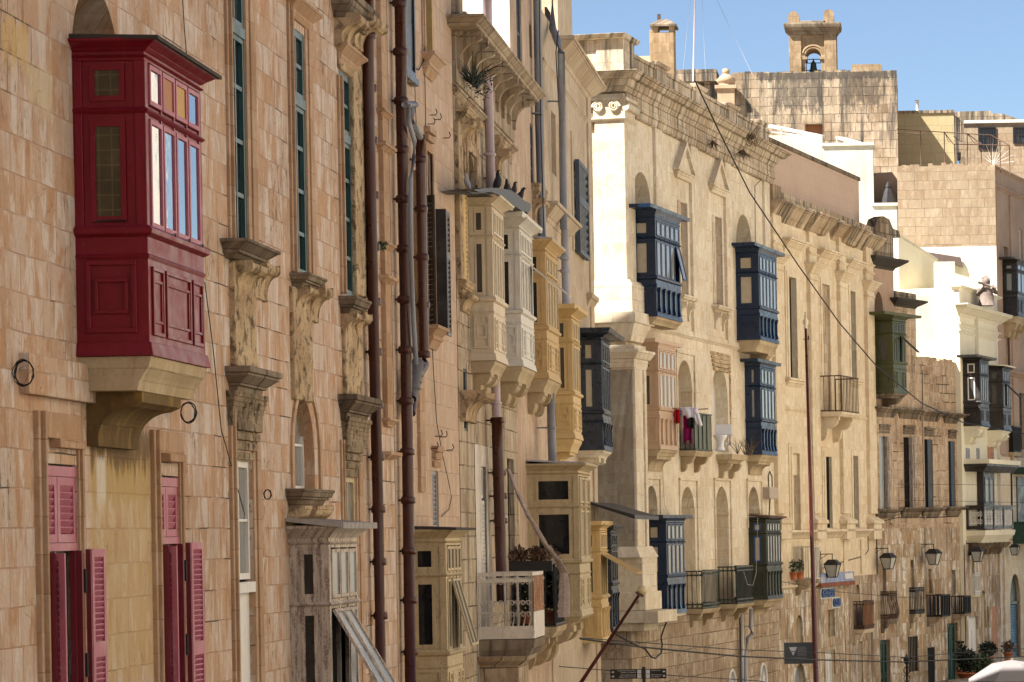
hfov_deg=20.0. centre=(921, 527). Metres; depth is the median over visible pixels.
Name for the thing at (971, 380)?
window
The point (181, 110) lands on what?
window
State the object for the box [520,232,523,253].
window
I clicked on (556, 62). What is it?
cable
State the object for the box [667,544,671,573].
window
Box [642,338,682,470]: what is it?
enclosed balcony
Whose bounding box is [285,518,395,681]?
enclosed balcony
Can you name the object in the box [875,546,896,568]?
street lantern
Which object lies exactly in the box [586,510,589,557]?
window
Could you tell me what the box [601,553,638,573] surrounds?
window
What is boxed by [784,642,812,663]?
sign
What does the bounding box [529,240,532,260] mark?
window
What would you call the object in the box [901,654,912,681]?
iron standard
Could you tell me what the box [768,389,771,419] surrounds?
window
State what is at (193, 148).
window
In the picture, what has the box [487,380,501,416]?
drainpipe
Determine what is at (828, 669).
door
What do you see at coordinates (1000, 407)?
enclosed balcony
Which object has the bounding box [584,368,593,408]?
window
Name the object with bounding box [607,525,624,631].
enclosed balcony
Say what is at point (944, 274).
rendered house
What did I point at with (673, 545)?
window
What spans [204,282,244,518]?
cable
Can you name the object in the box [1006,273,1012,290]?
window
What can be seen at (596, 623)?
enclosed balcony
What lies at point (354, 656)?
window
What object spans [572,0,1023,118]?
sky
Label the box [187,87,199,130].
window
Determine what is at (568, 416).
enclosed balcony
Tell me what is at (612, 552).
window
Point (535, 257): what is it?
window
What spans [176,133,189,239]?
window
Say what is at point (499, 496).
drainpipe
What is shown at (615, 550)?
window
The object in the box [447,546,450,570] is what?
window
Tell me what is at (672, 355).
window
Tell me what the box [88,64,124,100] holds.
window
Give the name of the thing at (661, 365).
window
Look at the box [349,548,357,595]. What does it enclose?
window
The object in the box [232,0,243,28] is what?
window
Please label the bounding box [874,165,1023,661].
stone building
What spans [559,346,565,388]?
window
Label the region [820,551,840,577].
street lantern
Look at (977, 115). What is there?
stone building
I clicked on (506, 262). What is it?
window
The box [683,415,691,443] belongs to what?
garment
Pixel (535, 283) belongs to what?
window
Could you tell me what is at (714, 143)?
dry weeds
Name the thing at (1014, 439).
open balcony
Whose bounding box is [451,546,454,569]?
window
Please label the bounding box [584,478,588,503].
window
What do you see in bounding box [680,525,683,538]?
window
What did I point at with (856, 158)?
rendered house
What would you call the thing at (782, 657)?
overhead cable
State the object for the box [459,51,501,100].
dry weeds
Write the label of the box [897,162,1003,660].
building
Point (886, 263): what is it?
stone building
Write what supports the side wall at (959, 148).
on the stone building at (1009, 195)
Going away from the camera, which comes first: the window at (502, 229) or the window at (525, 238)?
the window at (502, 229)
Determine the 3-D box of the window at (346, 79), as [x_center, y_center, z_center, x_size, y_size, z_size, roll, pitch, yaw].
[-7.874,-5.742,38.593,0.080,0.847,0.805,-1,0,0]
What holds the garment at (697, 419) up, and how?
hanging from the drying pole
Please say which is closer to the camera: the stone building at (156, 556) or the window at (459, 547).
the stone building at (156, 556)
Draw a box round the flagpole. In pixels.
[579,585,646,681]
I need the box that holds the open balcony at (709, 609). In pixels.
[685,570,720,626]
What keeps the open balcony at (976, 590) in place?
attached to the rendered house at (956, 311)
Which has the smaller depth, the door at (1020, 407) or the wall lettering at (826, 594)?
the wall lettering at (826, 594)
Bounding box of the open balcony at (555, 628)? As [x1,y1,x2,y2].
[511,564,566,669]
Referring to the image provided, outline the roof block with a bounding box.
[852,64,881,70]
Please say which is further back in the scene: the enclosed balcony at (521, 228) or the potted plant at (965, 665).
the potted plant at (965, 665)
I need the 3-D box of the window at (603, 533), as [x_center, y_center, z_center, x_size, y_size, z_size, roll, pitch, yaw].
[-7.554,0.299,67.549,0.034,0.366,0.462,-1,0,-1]
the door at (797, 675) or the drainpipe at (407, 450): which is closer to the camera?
the drainpipe at (407, 450)
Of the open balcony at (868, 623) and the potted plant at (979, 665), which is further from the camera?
the potted plant at (979, 665)
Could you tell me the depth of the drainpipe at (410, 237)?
41.90 m
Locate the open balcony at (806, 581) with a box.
[793,546,820,595]
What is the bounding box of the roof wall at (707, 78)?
[676,69,734,99]
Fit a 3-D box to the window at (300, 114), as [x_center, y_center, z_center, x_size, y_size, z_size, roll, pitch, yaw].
[-7.847,-4.238,35.640,0.080,2.158,0.876,-1,0,0]
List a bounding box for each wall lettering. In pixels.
[820,587,834,599]
[831,597,840,608]
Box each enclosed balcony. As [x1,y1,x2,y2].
[67,34,221,449]
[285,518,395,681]
[414,526,478,681]
[467,194,513,391]
[500,211,571,407]
[526,460,597,665]
[527,236,565,416]
[555,303,587,460]
[578,327,624,479]
[582,521,642,642]
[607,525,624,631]
[629,203,689,329]
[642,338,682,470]
[649,515,692,613]
[731,242,784,359]
[740,358,780,474]
[748,515,786,614]
[869,311,921,406]
[957,354,996,443]
[987,364,1022,447]
[999,256,1023,339]
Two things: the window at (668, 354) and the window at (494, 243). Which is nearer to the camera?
the window at (494, 243)
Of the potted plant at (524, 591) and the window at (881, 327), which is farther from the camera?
the window at (881, 327)
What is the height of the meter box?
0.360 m
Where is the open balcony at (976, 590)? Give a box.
[971,573,980,596]
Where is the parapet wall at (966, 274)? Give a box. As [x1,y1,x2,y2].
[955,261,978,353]
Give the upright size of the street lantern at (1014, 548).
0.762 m
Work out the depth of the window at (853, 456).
103.73 m
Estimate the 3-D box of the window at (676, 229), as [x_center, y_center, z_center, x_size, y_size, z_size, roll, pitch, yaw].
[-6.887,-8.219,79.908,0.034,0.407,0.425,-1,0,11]
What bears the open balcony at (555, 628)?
attached to the stone building at (517, 89)
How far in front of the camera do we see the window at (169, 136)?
26.93 m
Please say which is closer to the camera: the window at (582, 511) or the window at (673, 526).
the window at (582, 511)
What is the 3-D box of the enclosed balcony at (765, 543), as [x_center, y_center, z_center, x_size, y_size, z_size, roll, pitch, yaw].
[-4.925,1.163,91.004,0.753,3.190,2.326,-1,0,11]
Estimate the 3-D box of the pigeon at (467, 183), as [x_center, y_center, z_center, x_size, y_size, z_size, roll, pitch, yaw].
[-7.689,-5.852,48.196,0.144,0.324,0.112,-1,0,0]
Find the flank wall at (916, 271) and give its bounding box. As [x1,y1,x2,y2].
[893,235,937,289]
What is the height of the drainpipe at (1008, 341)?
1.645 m
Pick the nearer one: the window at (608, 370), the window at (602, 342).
the window at (602, 342)
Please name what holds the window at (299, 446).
in the stone building at (156, 556)
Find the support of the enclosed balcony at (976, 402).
attached to the rendered house at (956, 311)
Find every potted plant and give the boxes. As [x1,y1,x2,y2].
[513,576,544,623]
[542,570,568,623]
[789,559,797,579]
[796,558,804,578]
[954,641,966,675]
[956,648,976,678]
[970,653,993,673]
[978,640,998,662]
[1001,639,1016,659]
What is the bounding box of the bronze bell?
[809,59,816,71]
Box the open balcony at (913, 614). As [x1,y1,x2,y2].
[909,587,924,628]
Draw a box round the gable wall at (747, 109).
[735,90,764,121]
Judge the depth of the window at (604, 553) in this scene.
67.75 m
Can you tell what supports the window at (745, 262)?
in the enclosed balcony at (757, 312)
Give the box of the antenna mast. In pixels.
[692,0,695,81]
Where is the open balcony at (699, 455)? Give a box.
[679,413,713,472]
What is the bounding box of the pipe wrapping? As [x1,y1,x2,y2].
[412,358,425,401]
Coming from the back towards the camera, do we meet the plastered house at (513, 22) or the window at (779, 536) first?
the window at (779, 536)
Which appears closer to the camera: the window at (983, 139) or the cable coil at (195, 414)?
the cable coil at (195, 414)
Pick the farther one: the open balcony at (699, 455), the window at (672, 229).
the open balcony at (699, 455)
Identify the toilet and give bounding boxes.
[713,424,732,450]
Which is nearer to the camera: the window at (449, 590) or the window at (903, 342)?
the window at (449, 590)
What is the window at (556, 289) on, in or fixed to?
in the enclosed balcony at (546, 380)
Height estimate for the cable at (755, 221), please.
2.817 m
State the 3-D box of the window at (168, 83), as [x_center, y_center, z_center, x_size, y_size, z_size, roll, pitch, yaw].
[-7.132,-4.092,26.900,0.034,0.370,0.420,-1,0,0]
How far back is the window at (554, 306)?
58.26 m
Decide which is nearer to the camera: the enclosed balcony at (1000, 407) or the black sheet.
the black sheet
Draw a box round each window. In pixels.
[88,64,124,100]
[89,121,126,221]
[147,64,162,110]
[148,119,164,230]
[162,72,174,117]
[163,126,176,235]
[175,80,187,124]
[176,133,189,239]
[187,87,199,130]
[188,139,201,244]
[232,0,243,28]
[233,33,246,237]
[237,461,250,579]
[294,29,303,99]
[295,415,304,487]
[296,106,306,271]
[301,551,316,596]
[302,612,317,681]
[331,549,340,597]
[332,608,386,681]
[338,69,349,135]
[340,549,348,596]
[343,607,395,681]
[344,143,352,295]
[346,478,354,520]
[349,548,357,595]
[350,606,358,681]
[415,548,434,569]
[415,581,435,647]
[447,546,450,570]
[447,579,452,648]
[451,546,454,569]
[451,578,475,645]
[454,546,457,569]
[456,578,478,644]
[457,546,460,569]
[458,578,462,646]
[463,369,466,430]
[474,211,482,231]
[474,242,483,293]
[481,467,482,497]
[493,210,495,234]
[493,241,496,296]
[496,213,498,236]
[496,243,499,298]
[498,215,500,238]
[499,245,501,299]
[501,217,503,240]
[501,247,504,301]
[504,233,509,250]
[504,260,510,306]
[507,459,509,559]
[516,0,520,60]
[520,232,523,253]
[521,259,524,309]
[524,235,526,255]
[524,261,527,311]
[526,238,529,258]
[527,264,530,313]
[529,21,531,59]
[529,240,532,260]
[530,124,532,181]
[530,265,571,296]
[533,255,537,271]
[533,281,538,322]
[535,478,570,501]
[536,512,571,556]
[545,7,549,21]
[546,255,549,274]
[546,280,550,326]
[549,257,551,276]
[550,282,552,327]
[552,260,554,279]
[552,284,555,329]
[555,262,557,281]
[555,286,558,331]
[558,322,564,337]
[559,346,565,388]
[572,321,574,339]
[573,345,575,390]
[575,323,577,341]
[576,347,578,392]
[577,324,579,342]
[578,348,580,393]
[579,477,583,502]
[581,510,584,557]
[583,343,592,359]
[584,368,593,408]
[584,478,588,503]
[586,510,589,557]
[590,555,593,593]
[600,533,602,547]
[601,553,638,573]
[602,342,603,361]
[602,367,604,409]
[603,533,604,547]
[604,344,605,362]
[604,553,640,573]
[605,368,606,410]
[605,533,606,547]
[606,345,607,363]
[606,369,608,411]
[606,553,642,573]
[608,346,609,364]
[608,370,610,412]
[611,534,613,545]
[611,551,613,581]
[614,551,615,581]
[615,550,617,580]
[636,221,647,234]
[636,241,648,274]
[646,374,650,405]
[649,526,658,538]
[649,545,659,572]
[656,221,660,236]
[656,241,661,276]
[659,351,663,368]
[659,373,663,406]
[661,222,665,238]
[661,242,665,277]
[663,352,667,369]
[664,374,667,407]
[666,224,669,239]
[666,244,670,279]
[667,353,670,370]
[667,525,671,539]
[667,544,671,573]
[668,375,671,407]
[670,226,674,241]
[670,245,675,280]
[671,354,674,370]
[672,376,675,407]
[672,525,675,538]
[672,544,675,573]
[675,228,678,242]
[675,247,687,281]
[676,525,679,538]
[676,544,679,573]
[680,203,682,293]
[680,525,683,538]
[680,544,683,572]
[715,218,717,304]
[739,256,752,269]
[739,275,752,304]
[751,369,754,382]
[751,389,754,416]
[753,523,760,530]
[754,536,760,561]
[759,256,762,270]
[759,275,763,306]
[761,369,764,383]
[761,388,764,418]
[763,257,765,271]
[763,276,766,307]
[765,369,767,384]
[765,389,768,418]
[766,258,769,273]
[767,277,769,307]
[767,535,769,562]
[768,370,770,385]
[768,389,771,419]
[769,259,772,274]
[770,278,773,309]
[770,535,772,562]
[771,371,774,385]
[772,390,774,419]
[773,261,775,275]
[773,279,776,310]
[773,535,775,561]
[775,535,777,561]
[778,535,780,561]
[789,279,791,376]
[794,475,795,529]
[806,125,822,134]
[822,285,828,409]
[826,457,829,527]
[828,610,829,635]
[853,456,854,518]
[878,324,886,331]
[878,336,887,360]
[883,437,884,507]
[894,335,896,360]
[897,336,899,361]
[900,336,919,352]
[902,336,904,361]
[903,437,909,506]
[908,636,917,671]
[924,439,926,506]
[948,441,949,506]
[966,448,969,458]
[967,364,974,372]
[967,377,974,399]
[976,448,979,458]
[978,127,996,148]
[981,377,982,400]
[983,377,984,400]
[985,377,986,401]
[986,378,988,401]
[991,371,997,379]
[991,384,997,404]
[1003,383,1004,405]
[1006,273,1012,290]
[1006,384,1022,398]
[1007,386,1008,405]
[1013,127,1023,143]
[1018,272,1021,292]
[1019,230,1020,257]
[1021,273,1023,292]
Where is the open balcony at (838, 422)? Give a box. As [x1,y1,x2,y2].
[820,375,859,442]
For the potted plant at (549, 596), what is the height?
1.240 m
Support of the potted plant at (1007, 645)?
on the road
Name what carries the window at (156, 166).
in the enclosed balcony at (142, 251)
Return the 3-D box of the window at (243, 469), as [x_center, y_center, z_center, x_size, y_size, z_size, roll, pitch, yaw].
[-7.798,-0.087,32.363,0.070,1.350,0.976,-1,0,0]
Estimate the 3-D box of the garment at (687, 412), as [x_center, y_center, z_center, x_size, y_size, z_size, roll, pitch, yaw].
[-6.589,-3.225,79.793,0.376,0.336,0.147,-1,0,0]
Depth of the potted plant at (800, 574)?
95.05 m
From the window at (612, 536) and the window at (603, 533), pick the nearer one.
the window at (603, 533)
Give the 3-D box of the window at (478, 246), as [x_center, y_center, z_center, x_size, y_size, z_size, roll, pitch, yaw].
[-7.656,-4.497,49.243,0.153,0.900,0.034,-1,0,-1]
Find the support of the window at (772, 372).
in the enclosed balcony at (760, 416)
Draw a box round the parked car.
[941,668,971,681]
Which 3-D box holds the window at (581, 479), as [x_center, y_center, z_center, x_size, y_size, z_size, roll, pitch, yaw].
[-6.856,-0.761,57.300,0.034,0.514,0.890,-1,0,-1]
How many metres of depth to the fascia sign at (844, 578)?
100.28 m
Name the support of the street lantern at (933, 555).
attached to the stone building at (942, 535)
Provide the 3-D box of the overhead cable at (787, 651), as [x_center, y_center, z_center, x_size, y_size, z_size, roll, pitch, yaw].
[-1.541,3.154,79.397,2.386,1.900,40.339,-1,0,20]
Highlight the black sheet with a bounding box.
[442,188,530,213]
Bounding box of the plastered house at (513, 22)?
[463,0,551,681]
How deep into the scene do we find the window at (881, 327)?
106.24 m
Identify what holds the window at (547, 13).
in the corner house at (584, 84)
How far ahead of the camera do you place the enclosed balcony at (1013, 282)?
119.52 m
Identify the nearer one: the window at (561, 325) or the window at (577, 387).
the window at (561, 325)
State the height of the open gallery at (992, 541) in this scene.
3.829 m
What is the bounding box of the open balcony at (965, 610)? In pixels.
[950,595,970,623]
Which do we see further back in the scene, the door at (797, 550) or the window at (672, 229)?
the door at (797, 550)
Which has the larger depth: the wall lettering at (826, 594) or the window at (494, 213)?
the wall lettering at (826, 594)
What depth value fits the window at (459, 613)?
44.05 m
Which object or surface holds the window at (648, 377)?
in the enclosed balcony at (662, 441)
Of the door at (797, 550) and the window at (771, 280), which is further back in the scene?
the door at (797, 550)
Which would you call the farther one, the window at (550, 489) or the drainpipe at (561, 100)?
the drainpipe at (561, 100)
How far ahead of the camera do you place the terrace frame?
118.89 m
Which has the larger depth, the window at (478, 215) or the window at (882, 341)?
the window at (882, 341)
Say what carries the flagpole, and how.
attached to the plastered house at (513, 22)
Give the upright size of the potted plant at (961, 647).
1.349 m
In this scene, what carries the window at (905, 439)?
in the stone building at (908, 489)
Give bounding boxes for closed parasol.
[881,181,896,202]
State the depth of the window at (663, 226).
78.59 m
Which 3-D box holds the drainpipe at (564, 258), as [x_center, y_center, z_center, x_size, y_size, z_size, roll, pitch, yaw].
[-7.883,-5.636,62.558,0.306,1.905,0.297,-1,0,-1]
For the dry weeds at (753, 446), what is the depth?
87.91 m
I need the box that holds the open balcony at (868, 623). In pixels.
[853,600,874,645]
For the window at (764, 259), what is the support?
in the enclosed balcony at (757, 312)
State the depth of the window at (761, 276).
89.25 m
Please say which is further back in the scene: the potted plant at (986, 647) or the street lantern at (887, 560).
the potted plant at (986, 647)
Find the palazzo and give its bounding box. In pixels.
[575,32,791,681]
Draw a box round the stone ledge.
[716,454,747,478]
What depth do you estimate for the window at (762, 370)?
90.18 m
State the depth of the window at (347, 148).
38.90 m
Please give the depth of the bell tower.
128.94 m
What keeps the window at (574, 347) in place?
in the enclosed balcony at (568, 416)
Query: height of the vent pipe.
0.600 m
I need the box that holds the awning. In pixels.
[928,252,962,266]
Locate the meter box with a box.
[762,487,778,498]
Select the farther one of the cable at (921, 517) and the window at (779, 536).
the cable at (921, 517)
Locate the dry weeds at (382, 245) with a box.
[377,241,388,251]
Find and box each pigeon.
[464,173,470,188]
[493,170,501,187]
[504,179,509,189]
[511,182,516,192]
[518,187,525,197]
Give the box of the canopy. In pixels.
[590,501,658,519]
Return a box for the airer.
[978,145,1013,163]
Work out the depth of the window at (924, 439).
110.39 m
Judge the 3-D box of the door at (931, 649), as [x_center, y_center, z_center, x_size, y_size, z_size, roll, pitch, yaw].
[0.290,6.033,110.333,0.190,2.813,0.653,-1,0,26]
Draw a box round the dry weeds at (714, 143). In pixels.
[706,137,719,149]
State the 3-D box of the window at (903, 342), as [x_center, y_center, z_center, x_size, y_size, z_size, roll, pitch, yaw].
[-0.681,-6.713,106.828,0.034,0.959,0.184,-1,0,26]
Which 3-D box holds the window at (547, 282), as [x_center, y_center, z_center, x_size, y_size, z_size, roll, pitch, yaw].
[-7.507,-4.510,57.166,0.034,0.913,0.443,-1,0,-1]
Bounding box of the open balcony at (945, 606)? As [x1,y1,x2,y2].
[926,594,950,626]
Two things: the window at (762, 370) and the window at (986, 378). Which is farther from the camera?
the window at (986, 378)
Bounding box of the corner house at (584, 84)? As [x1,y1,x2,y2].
[541,0,605,681]
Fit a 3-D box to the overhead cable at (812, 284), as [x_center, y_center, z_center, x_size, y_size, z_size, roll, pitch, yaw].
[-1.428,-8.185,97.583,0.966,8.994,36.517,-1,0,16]
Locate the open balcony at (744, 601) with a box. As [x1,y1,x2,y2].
[717,565,754,621]
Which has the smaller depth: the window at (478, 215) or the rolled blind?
the window at (478, 215)
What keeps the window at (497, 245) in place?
in the enclosed balcony at (489, 363)
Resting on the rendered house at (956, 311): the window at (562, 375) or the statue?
the statue
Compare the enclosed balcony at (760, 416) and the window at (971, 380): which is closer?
the enclosed balcony at (760, 416)
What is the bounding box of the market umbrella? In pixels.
[969,658,1023,681]
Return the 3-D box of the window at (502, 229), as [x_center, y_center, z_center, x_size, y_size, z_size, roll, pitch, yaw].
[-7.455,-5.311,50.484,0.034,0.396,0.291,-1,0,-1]
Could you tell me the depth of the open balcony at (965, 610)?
111.89 m
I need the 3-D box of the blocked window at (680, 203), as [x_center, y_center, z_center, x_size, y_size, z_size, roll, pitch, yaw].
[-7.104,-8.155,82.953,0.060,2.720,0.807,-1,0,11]
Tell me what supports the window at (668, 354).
in the enclosed balcony at (662, 441)
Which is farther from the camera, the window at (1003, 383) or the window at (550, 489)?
the window at (1003, 383)
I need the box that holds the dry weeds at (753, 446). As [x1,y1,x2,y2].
[731,437,758,455]
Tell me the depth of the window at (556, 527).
56.73 m
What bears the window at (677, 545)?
in the enclosed balcony at (666, 538)
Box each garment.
[674,409,679,423]
[680,407,692,418]
[680,412,682,430]
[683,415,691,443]
[687,415,693,428]
[691,407,697,413]
[693,412,702,426]
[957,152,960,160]
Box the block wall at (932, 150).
[898,110,954,165]
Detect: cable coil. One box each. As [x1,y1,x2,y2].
[12,359,34,386]
[180,401,196,423]
[263,489,271,499]
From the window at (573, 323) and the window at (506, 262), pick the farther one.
the window at (573, 323)
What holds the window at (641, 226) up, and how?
in the enclosed balcony at (659, 264)
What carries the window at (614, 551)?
in the enclosed balcony at (613, 581)
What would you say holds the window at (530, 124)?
in the plastered house at (513, 22)
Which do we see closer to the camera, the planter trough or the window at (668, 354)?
the planter trough
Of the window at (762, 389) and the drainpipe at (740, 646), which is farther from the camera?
the window at (762, 389)
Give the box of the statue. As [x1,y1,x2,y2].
[976,275,997,305]
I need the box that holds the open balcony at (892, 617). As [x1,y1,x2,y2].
[880,591,899,632]
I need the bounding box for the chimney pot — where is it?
[715,68,737,104]
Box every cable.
[182,0,186,52]
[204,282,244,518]
[424,73,451,516]
[539,0,544,236]
[555,30,558,110]
[559,666,763,681]
[579,638,1023,662]
[580,637,1017,657]
[695,80,1023,433]
[743,518,757,584]
[754,180,760,241]
[768,471,772,514]
[782,581,933,598]
[884,516,954,520]
[907,500,1023,502]
[921,484,1023,485]
[922,370,924,519]
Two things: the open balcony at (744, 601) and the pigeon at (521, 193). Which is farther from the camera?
the open balcony at (744, 601)
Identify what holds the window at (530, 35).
in the plastered house at (513, 22)
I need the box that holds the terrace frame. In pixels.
[897,129,1009,174]
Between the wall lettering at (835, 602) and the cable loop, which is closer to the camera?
the cable loop
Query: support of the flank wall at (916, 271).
on the road
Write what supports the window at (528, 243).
in the enclosed balcony at (521, 228)
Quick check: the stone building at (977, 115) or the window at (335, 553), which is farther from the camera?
the stone building at (977, 115)
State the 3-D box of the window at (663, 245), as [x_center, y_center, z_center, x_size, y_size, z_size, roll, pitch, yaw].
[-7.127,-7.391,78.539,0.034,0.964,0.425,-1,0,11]
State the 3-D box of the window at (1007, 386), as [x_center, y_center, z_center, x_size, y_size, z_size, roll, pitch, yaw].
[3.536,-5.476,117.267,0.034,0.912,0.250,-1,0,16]
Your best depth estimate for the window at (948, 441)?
112.32 m
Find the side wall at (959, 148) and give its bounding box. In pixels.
[954,117,964,164]
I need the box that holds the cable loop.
[615,622,666,658]
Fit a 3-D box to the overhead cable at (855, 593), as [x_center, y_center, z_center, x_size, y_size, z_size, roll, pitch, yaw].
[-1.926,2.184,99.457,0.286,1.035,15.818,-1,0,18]
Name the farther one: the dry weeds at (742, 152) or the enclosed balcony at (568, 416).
the dry weeds at (742, 152)
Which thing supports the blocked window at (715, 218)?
in the palazzo
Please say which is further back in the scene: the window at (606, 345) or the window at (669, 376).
the window at (669, 376)
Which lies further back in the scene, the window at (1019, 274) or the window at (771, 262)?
the window at (1019, 274)
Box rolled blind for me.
[506,469,569,616]
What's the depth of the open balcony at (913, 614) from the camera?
108.67 m
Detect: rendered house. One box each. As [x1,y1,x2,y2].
[769,135,897,229]
[894,285,1012,671]
[916,261,954,357]
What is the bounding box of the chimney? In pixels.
[649,14,678,76]
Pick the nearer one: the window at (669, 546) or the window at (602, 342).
the window at (602, 342)
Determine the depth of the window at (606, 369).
67.76 m
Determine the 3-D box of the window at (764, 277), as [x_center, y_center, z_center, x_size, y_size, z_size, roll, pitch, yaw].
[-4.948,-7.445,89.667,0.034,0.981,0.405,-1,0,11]
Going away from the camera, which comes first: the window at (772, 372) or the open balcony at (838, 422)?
the window at (772, 372)
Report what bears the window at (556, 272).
in the enclosed balcony at (546, 380)
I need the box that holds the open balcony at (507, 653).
[477,571,545,681]
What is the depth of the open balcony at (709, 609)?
83.06 m
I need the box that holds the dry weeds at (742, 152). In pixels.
[733,145,752,159]
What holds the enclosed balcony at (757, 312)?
attached to the palazzo
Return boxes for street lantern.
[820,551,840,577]
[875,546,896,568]
[921,544,941,564]
[966,541,983,561]
[1009,539,1019,554]
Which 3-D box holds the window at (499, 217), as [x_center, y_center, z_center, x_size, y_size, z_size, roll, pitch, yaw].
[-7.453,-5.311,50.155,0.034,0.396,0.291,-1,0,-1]
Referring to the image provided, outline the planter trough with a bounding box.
[509,544,560,570]
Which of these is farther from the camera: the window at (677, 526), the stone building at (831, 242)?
the stone building at (831, 242)
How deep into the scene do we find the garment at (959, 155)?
120.97 m
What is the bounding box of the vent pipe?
[915,100,918,109]
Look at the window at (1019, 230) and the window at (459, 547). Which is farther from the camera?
the window at (1019, 230)
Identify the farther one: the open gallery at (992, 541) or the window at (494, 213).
the open gallery at (992, 541)
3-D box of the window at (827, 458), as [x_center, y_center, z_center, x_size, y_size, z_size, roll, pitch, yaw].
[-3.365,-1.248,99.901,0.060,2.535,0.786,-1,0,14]
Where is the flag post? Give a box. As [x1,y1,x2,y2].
[803,312,818,681]
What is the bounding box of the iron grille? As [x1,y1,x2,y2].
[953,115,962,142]
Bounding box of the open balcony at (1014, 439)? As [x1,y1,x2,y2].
[1009,426,1021,460]
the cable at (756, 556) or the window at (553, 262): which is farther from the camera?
the cable at (756, 556)
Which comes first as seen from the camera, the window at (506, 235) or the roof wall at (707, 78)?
the window at (506, 235)
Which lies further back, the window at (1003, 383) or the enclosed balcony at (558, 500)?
the window at (1003, 383)
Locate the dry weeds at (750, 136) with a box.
[745,124,766,147]
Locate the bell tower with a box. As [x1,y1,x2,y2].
[783,9,841,71]
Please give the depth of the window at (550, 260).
57.71 m
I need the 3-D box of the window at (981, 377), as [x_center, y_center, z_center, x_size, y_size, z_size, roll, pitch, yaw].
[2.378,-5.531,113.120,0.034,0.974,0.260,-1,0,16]
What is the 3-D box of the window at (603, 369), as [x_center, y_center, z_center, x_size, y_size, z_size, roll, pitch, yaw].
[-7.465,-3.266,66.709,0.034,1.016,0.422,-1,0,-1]
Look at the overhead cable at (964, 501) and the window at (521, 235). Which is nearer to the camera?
the window at (521, 235)
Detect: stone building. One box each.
[0,0,402,681]
[386,0,459,681]
[446,0,545,681]
[732,70,898,172]
[769,137,887,681]
[866,216,908,681]
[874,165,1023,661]
[890,291,929,681]
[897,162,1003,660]
[916,357,969,681]
[955,111,1016,119]
[964,119,1023,178]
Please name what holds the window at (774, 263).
in the enclosed balcony at (757, 312)
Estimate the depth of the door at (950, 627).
112.16 m
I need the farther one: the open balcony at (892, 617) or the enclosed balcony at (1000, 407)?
the enclosed balcony at (1000, 407)
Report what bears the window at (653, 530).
in the enclosed balcony at (666, 538)
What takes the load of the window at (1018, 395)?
in the enclosed balcony at (1000, 407)
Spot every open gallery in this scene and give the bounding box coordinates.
[964,459,1020,555]
[1012,467,1023,543]
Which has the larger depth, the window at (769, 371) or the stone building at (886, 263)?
the stone building at (886, 263)
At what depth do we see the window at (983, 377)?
113.44 m
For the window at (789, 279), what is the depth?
96.29 m
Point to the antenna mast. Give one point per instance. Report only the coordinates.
(693, 41)
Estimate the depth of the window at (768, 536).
90.23 m
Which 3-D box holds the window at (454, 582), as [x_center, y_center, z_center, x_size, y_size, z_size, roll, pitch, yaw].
[-6.991,1.282,43.389,0.316,1.032,0.277,-1,0,0]
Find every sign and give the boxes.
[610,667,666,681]
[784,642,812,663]
[816,571,854,586]
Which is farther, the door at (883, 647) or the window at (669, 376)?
the door at (883, 647)
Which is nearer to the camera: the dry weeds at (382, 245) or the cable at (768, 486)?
the dry weeds at (382, 245)
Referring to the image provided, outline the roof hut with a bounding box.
[639,56,649,60]
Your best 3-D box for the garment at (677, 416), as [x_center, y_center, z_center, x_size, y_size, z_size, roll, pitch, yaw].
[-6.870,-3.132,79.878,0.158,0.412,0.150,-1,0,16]
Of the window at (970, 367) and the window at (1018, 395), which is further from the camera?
the window at (1018, 395)
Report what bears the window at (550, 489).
in the enclosed balcony at (558, 500)
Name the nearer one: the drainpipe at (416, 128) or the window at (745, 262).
the drainpipe at (416, 128)
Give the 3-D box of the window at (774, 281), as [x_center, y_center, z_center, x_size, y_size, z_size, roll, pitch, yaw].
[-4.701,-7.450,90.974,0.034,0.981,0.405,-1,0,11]
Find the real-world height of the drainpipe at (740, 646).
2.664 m
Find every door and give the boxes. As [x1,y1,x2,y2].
[240,581,255,681]
[795,548,801,571]
[795,666,800,681]
[825,650,831,681]
[854,642,859,681]
[880,640,886,681]
[928,647,934,681]
[947,623,955,679]
[968,616,975,652]
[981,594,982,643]
[1016,477,1023,521]
[1019,394,1021,449]
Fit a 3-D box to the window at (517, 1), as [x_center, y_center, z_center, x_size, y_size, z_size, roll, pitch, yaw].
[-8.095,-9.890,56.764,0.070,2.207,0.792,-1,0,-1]
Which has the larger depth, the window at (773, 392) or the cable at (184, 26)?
the window at (773, 392)
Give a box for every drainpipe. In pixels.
[363,0,388,668]
[390,0,417,681]
[401,101,422,139]
[406,104,417,364]
[410,134,430,416]
[482,0,495,187]
[486,417,507,601]
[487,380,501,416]
[531,0,546,236]
[537,393,556,460]
[548,0,566,229]
[557,229,569,303]
[739,618,740,681]
[740,614,743,681]
[744,609,753,681]
[1007,337,1009,365]
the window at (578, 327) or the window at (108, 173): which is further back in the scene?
the window at (578, 327)

